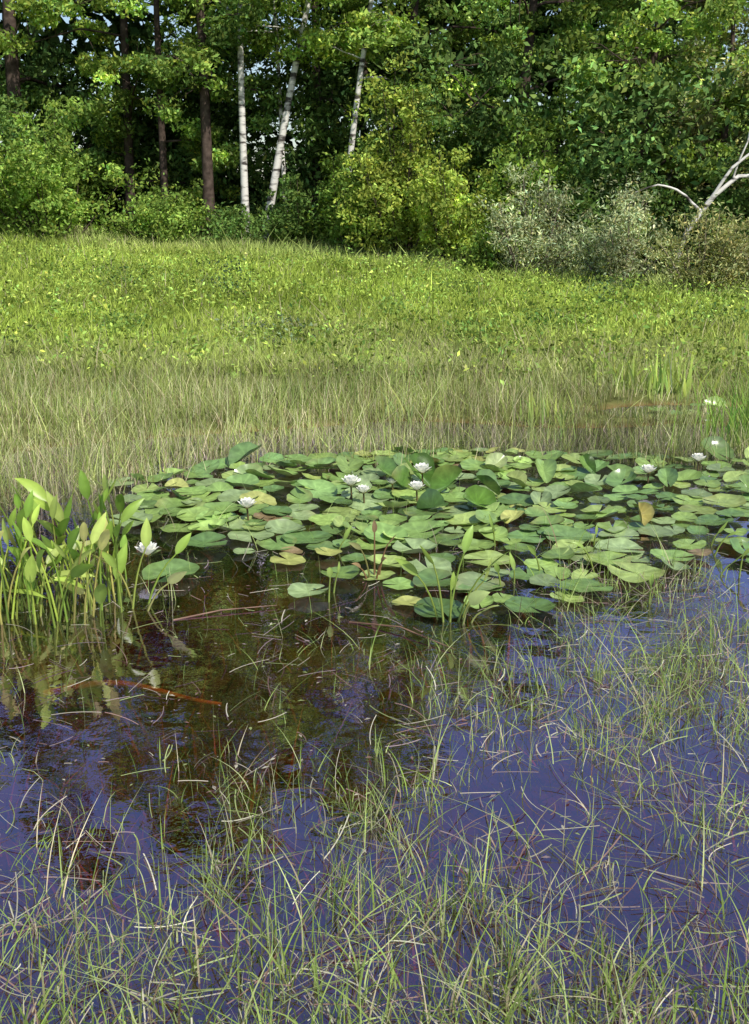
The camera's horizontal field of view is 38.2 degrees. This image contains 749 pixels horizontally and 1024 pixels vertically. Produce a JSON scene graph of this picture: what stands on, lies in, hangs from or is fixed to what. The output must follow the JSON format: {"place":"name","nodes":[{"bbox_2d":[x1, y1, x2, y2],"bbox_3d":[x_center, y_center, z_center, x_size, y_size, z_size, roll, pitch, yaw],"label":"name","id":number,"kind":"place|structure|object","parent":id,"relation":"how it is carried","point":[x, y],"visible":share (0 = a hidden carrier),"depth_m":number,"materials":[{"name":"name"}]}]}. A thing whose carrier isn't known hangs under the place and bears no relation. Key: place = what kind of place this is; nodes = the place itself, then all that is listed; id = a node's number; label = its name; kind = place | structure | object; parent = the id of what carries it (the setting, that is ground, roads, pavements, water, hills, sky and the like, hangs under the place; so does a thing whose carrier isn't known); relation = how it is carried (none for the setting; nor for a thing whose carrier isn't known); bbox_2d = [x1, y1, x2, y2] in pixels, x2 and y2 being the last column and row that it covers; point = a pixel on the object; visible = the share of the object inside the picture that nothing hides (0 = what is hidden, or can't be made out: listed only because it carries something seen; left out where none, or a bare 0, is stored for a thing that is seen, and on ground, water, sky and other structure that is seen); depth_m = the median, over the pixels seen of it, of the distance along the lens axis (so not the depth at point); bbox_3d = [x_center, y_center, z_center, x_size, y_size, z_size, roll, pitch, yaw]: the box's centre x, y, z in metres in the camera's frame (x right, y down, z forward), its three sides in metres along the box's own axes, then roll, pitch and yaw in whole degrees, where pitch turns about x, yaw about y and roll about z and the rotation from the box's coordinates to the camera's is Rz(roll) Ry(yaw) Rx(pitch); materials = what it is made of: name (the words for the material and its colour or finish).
{"place":"outdoors","nodes":[
{"label":"outdoors","id":0,"kind":"place"},
{"bbox_2d":[0,405,748,1023],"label":"pond water","id":1,"kind":"structure","parent":0,"point":[326,719],"depth_m":3.23,"materials":[{"name":"blue liquid"}]},
{"bbox_2d":[0,464,15,561],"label":"arrowhead plant","id":2,"kind":"object","parent":1,"relation":"in","point":[12,516],"visible":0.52,"depth_m":4.93,"materials":[{"name":"green plant"}]},
{"bbox_2d":[0,470,144,627],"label":"arrowhead plant","id":3,"kind":"object","parent":1,"relation":"in","point":[78,565],"visible":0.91,"depth_m":4.38,"materials":[{"name":"green plant"}]},
{"bbox_2d":[92,518,190,612],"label":"arrowhead plant","id":4,"kind":"object","parent":1,"relation":"in","point":[146,537],"visible":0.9,"depth_m":4.37,"materials":[{"name":"green plant"}]},
{"bbox_2d":[133,541,160,564],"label":"water lily flower","id":5,"kind":"object","parent":1,"relation":"in","point":[150,549],"visible":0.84,"depth_m":4.85,"materials":[{"name":"white plant"}]},
{"bbox_2d":[236,497,256,519],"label":"water lily flower","id":6,"kind":"object","parent":1,"relation":"in","point":[247,503],"visible":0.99,"depth_m":5.60,"materials":[{"name":"white plant"}]},
{"bbox_2d":[173,605,455,649],"bbox_3d":[-0.217,0.432,4.262,1.149,0.026,0.250,5,17,16],"label":"floating twig","id":7,"kind":"object","parent":1,"relation":"on","point":[349,621],"visible":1,"depth_m":4.27,"materials":[{"name":"brown wood"}]},
{"bbox_2d":[341,475,361,500],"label":"water lily flower","id":8,"kind":"object","parent":1,"relation":"in","point":[350,480],"visible":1,"depth_m":5.96,"materials":[{"name":"white plant"}]},
{"bbox_2d":[356,485,370,502],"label":"water lily flower","id":9,"kind":"object","parent":1,"relation":"in","point":[363,489],"visible":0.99,"depth_m":5.89,"materials":[{"name":"white plant"}]},
{"bbox_2d":[349,520,395,580],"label":"arrowhead plant","id":10,"kind":"object","parent":1,"relation":"in","point":[358,546],"visible":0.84,"depth_m":4.75,"materials":[{"name":"green plant"}]},
{"bbox_2d":[0,477,748,1023],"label":"water grass","id":11,"kind":"structure","parent":1,"relation":"on","point":[516,1001],"depth_m":2.51,"materials":[{"name":"green plant"}]},
{"bbox_2d":[0,519,748,1023],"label":"floating straw","id":12,"kind":"object","parent":1,"relation":"on","point":[266,973],"visible":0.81,"depth_m":2.62,"materials":[{"name":"plant"}]},
{"bbox_2d":[386,478,395,489],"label":"water lily flower","id":13,"kind":"object","parent":1,"relation":"in","point":[391,481],"visible":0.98,"depth_m":6.08,"materials":[{"name":"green plant"}]},
{"bbox_2d":[76,396,748,617],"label":"water lily pads","id":14,"kind":"object","parent":1,"relation":"on","point":[433,497],"visible":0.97,"depth_m":5.71,"materials":[{"name":"green plant"}]},
{"bbox_2d":[408,481,424,504],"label":"water lily flower","id":15,"kind":"object","parent":1,"relation":"in","point":[416,486],"visible":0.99,"depth_m":5.91,"materials":[{"name":"white plant"}]},
{"bbox_2d":[413,463,431,489],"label":"water lily flower","id":16,"kind":"object","parent":1,"relation":"in","point":[422,468],"visible":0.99,"depth_m":6.11,"materials":[{"name":"white plant"}]},
{"bbox_2d":[394,525,507,625],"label":"arrowhead plant","id":17,"kind":"object","parent":1,"relation":"in","point":[475,597],"visible":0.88,"depth_m":4.24,"materials":[{"name":"green plant"}]},
{"bbox_2d":[327,514,748,603],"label":"arrowhead plant","id":18,"kind":"object","parent":1,"relation":"in","point":[496,565],"visible":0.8,"depth_m":4.78,"materials":[{"name":"green plant"}]},
{"bbox_2d":[640,464,656,483],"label":"water lily flower","id":19,"kind":"object","parent":1,"relation":"in","point":[648,469],"visible":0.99,"depth_m":6.32,"materials":[{"name":"white plant"}]},
{"bbox_2d":[692,453,705,470],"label":"water lily flower","id":20,"kind":"object","parent":1,"relation":"in","point":[698,457],"visible":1,"depth_m":6.61,"materials":[{"name":"white plant"}]},
{"bbox_2d":[0,218,748,390],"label":"meadow grass","id":21,"kind":"structure","parent":0,"point":[423,331],"depth_m":14.20,"materials":[{"name":"green plant"}]},
{"bbox_2d":[0,208,748,454],"bbox_3d":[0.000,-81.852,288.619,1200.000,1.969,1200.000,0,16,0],"label":"ground","id":22,"kind":"structure","parent":0,"point":[611,403],"depth_m":8.84,"materials":[{"name":"soil"}]},
{"bbox_2d":[0,132,30,233],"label":"hazel shrub","id":23,"kind":"object","parent":22,"relation":"on","point":[4,192],"visible":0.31,"depth_m":25.24,"materials":[{"name":"green plant"}]},
{"bbox_2d":[0,0,150,224],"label":"oak tree","id":24,"kind":"object","parent":22,"relation":"on","point":[14,92],"visible":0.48,"depth_m":27.65,"materials":[{"name":"green plant"}]},
{"bbox_2d":[0,93,163,241],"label":"hazel shrub","id":25,"kind":"object","parent":22,"relation":"on","point":[45,202],"visible":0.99,"depth_m":24.92,"materials":[{"name":"green plant"}]},
{"bbox_2d":[0,0,248,231],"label":"alder tree","id":26,"kind":"object","parent":22,"relation":"on","point":[104,69],"visible":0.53,"depth_m":27.25,"materials":[{"name":"green plant"}]},
{"bbox_2d":[33,0,249,204],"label":"alder tree","id":27,"kind":"object","parent":22,"relation":"on","point":[191,49],"visible":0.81,"depth_m":26.31,"materials":[{"name":"green plant"}]},
{"bbox_2d":[88,172,219,243],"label":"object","id":28,"kind":"object","parent":22,"relation":"on","point":[154,221],"visible":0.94,"depth_m":25.48,"materials":[{"name":"green plant"}]},
{"bbox_2d":[121,0,293,235],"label":"alder tree","id":29,"kind":"object","parent":22,"relation":"on","point":[247,17],"visible":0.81,"depth_m":25.82,"materials":[{"name":"green plant"}]},
{"bbox_2d":[181,201,263,245],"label":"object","id":30,"kind":"object","parent":22,"relation":"on","point":[237,224],"visible":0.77,"depth_m":25.39,"materials":[{"name":"green plant"}]},
{"bbox_2d":[162,0,325,240],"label":"birch tree","id":31,"kind":"object","parent":22,"relation":"on","point":[291,35],"visible":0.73,"depth_m":25.62,"materials":[{"name":"green plant"}]},
{"bbox_2d":[236,0,323,215],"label":"birch tree","id":32,"kind":"object","parent":22,"relation":"on","point":[290,8],"visible":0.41,"depth_m":26.06,"materials":[{"name":"green plant"}]},
{"bbox_2d":[251,172,320,250],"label":"hazel shrub","id":33,"kind":"object","parent":22,"relation":"on","point":[281,225],"visible":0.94,"depth_m":25.25,"materials":[{"name":"green plant"}]},
{"bbox_2d":[211,0,396,243],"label":"birch tree","id":34,"kind":"object","parent":22,"relation":"on","point":[341,31],"visible":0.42,"depth_m":25.83,"materials":[{"name":"green plant"}]},
{"bbox_2d":[185,0,453,239],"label":"alder tree","id":35,"kind":"object","parent":22,"relation":"on","point":[435,9],"visible":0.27,"depth_m":28.05,"materials":[{"name":"green plant"}]},
{"bbox_2d":[301,137,402,251],"bbox_3d":[-0.692,-7.308,25.116,2.034,2.693,2.984,-11,20,-34],"label":"hawthorn shrub","id":36,"kind":"object","parent":22,"relation":"on","point":[333,231],"visible":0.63,"depth_m":24.69,"materials":[{"name":"green plant"}]},
{"bbox_2d":[282,0,448,169],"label":"birch tree","id":37,"kind":"object","parent":22,"relation":"on","point":[293,54],"visible":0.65,"depth_m":25.19,"materials":[{"name":"green plant"}]},
{"bbox_2d":[0,320,748,509],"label":"marsh sedge","id":38,"kind":"object","parent":22,"relation":"on","point":[102,460],"visible":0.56,"depth_m":8.10,"materials":[{"name":"green plant"}]},
{"bbox_2d":[0,24,748,280],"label":"forest undergrowth","id":39,"kind":"object","parent":22,"relation":"on","point":[612,142],"visible":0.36,"depth_m":24.71,"materials":[{"name":"green plant"}]},
{"bbox_2d":[0,0,748,252],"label":"distant woodland","id":40,"kind":"object","parent":22,"relation":"on","point":[134,26],"visible":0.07,"depth_m":31.72,"materials":[{"name":"green plant"}]},
{"bbox_2d":[0,323,748,446],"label":"reed clumps","id":41,"kind":"object","parent":22,"relation":"on","point":[671,382],"visible":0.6,"depth_m":8.59,"materials":[{"name":"green plant"}]},
{"bbox_2d":[332,50,484,257],"bbox_3d":[0.545,-7.740,23.672,3.019,4.438,2.898,-14,21,-39],"label":"hawthorn shrub","id":42,"kind":"object","parent":22,"relation":"on","point":[391,209],"visible":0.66,"depth_m":23.47,"materials":[{"name":"green plant"}]},
{"bbox_2d":[297,0,551,246],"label":"oak tree","id":43,"kind":"object","parent":22,"relation":"on","point":[465,29],"visible":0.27,"depth_m":26.16,"materials":[{"name":"green plant"}]},
{"bbox_2d":[402,143,509,261],"bbox_3d":[1.742,-6.370,22.444,2.340,2.599,2.463,0,16,0],"label":"hawthorn shrub","id":44,"kind":"object","parent":22,"relation":"on","point":[444,234],"visible":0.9,"depth_m":22.20,"materials":[{"name":"green plant"}]},
{"bbox_2d":[448,228,520,274],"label":"fern thicket","id":45,"kind":"object","parent":22,"relation":"on","point":[487,252],"visible":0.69,"depth_m":20.48,"materials":[{"name":"green plant"}]},
{"bbox_2d":[449,107,607,266],"bbox_3d":[3.453,-6.753,22.640,4.014,3.322,2.244,-12,20,-36],"label":"hazel shrub","id":46,"kind":"object","parent":22,"relation":"on","point":[527,140],"visible":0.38,"depth_m":22.12,"materials":[{"name":"green plant"}]},
{"bbox_2d":[473,161,600,278],"bbox_3d":[3.003,-5.393,20.158,2.421,2.211,2.136,0,16,0],"label":"willow shrub","id":47,"kind":"object","parent":22,"relation":"on","point":[540,246],"visible":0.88,"depth_m":20.04,"materials":[{"name":"green plant"}]},
{"bbox_2d":[401,0,678,235],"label":"oak tree","id":48,"kind":"object","parent":22,"relation":"on","point":[530,17],"visible":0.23,"depth_m":24.33,"materials":[{"name":"green plant"}]},
{"bbox_2d":[552,168,693,288],"bbox_3d":[4.261,-4.873,18.718,2.133,2.070,2.163,-4,16,-12],"label":"willow shrub","id":49,"kind":"object","parent":22,"relation":"on","point":[606,248],"visible":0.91,"depth_m":18.63,"materials":[{"name":"green plant"}]},
{"bbox_2d":[515,0,748,230],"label":"oak tree","id":50,"kind":"object","parent":22,"relation":"on","point":[657,40],"visible":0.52,"depth_m":22.31,"materials":[{"name":"green plant"}]},
{"bbox_2d":[549,151,721,275],"bbox_3d":[5.293,-5.868,21.499,3.326,2.452,3.778,8,18,25],"label":"hazel shrub","id":51,"kind":"object","parent":22,"relation":"on","point":[694,197],"visible":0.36,"depth_m":21.20,"materials":[{"name":"green plant"}]},
{"bbox_2d":[591,0,748,265],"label":"birch tree","id":52,"kind":"object","parent":22,"relation":"on","point":[684,64],"visible":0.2,"depth_m":23.09,"materials":[{"name":"green plant"}]},
{"bbox_2d":[609,0,748,268],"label":"alder tree","id":53,"kind":"object","parent":22,"relation":"on","point":[705,121],"visible":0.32,"depth_m":23.05,"materials":[{"name":"green plant"}]},
{"bbox_2d":[634,14,748,277],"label":"leaning birch tree","id":54,"kind":"object","parent":22,"relation":"on","point":[718,190],"visible":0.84,"depth_m":19.27,"materials":[{"name":"white plant"}]},
{"bbox_2d":[642,194,748,294],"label":"willow shrub","id":55,"kind":"object","parent":22,"relation":"on","point":[722,260],"visible":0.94,"depth_m":17.45,"materials":[{"name":"green plant"}]},
{"bbox_2d":[690,143,748,275],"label":"hazel shrub","id":56,"kind":"object","parent":22,"relation":"on","point":[731,197],"visible":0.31,"depth_m":20.20,"materials":[{"name":"green plant"}]},
{"bbox_2d":[731,227,748,291],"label":"willow shrub","id":57,"kind":"object","parent":22,"relation":"on","point":[745,268],"visible":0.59,"depth_m":17.36,"materials":[{"name":"green plant"}]},
{"bbox_2d":[0,0,748,176],"label":"sky","id":58,"kind":"structure","parent":0,"point":[151,9],"materials":[{"name":"white"}]}
]}

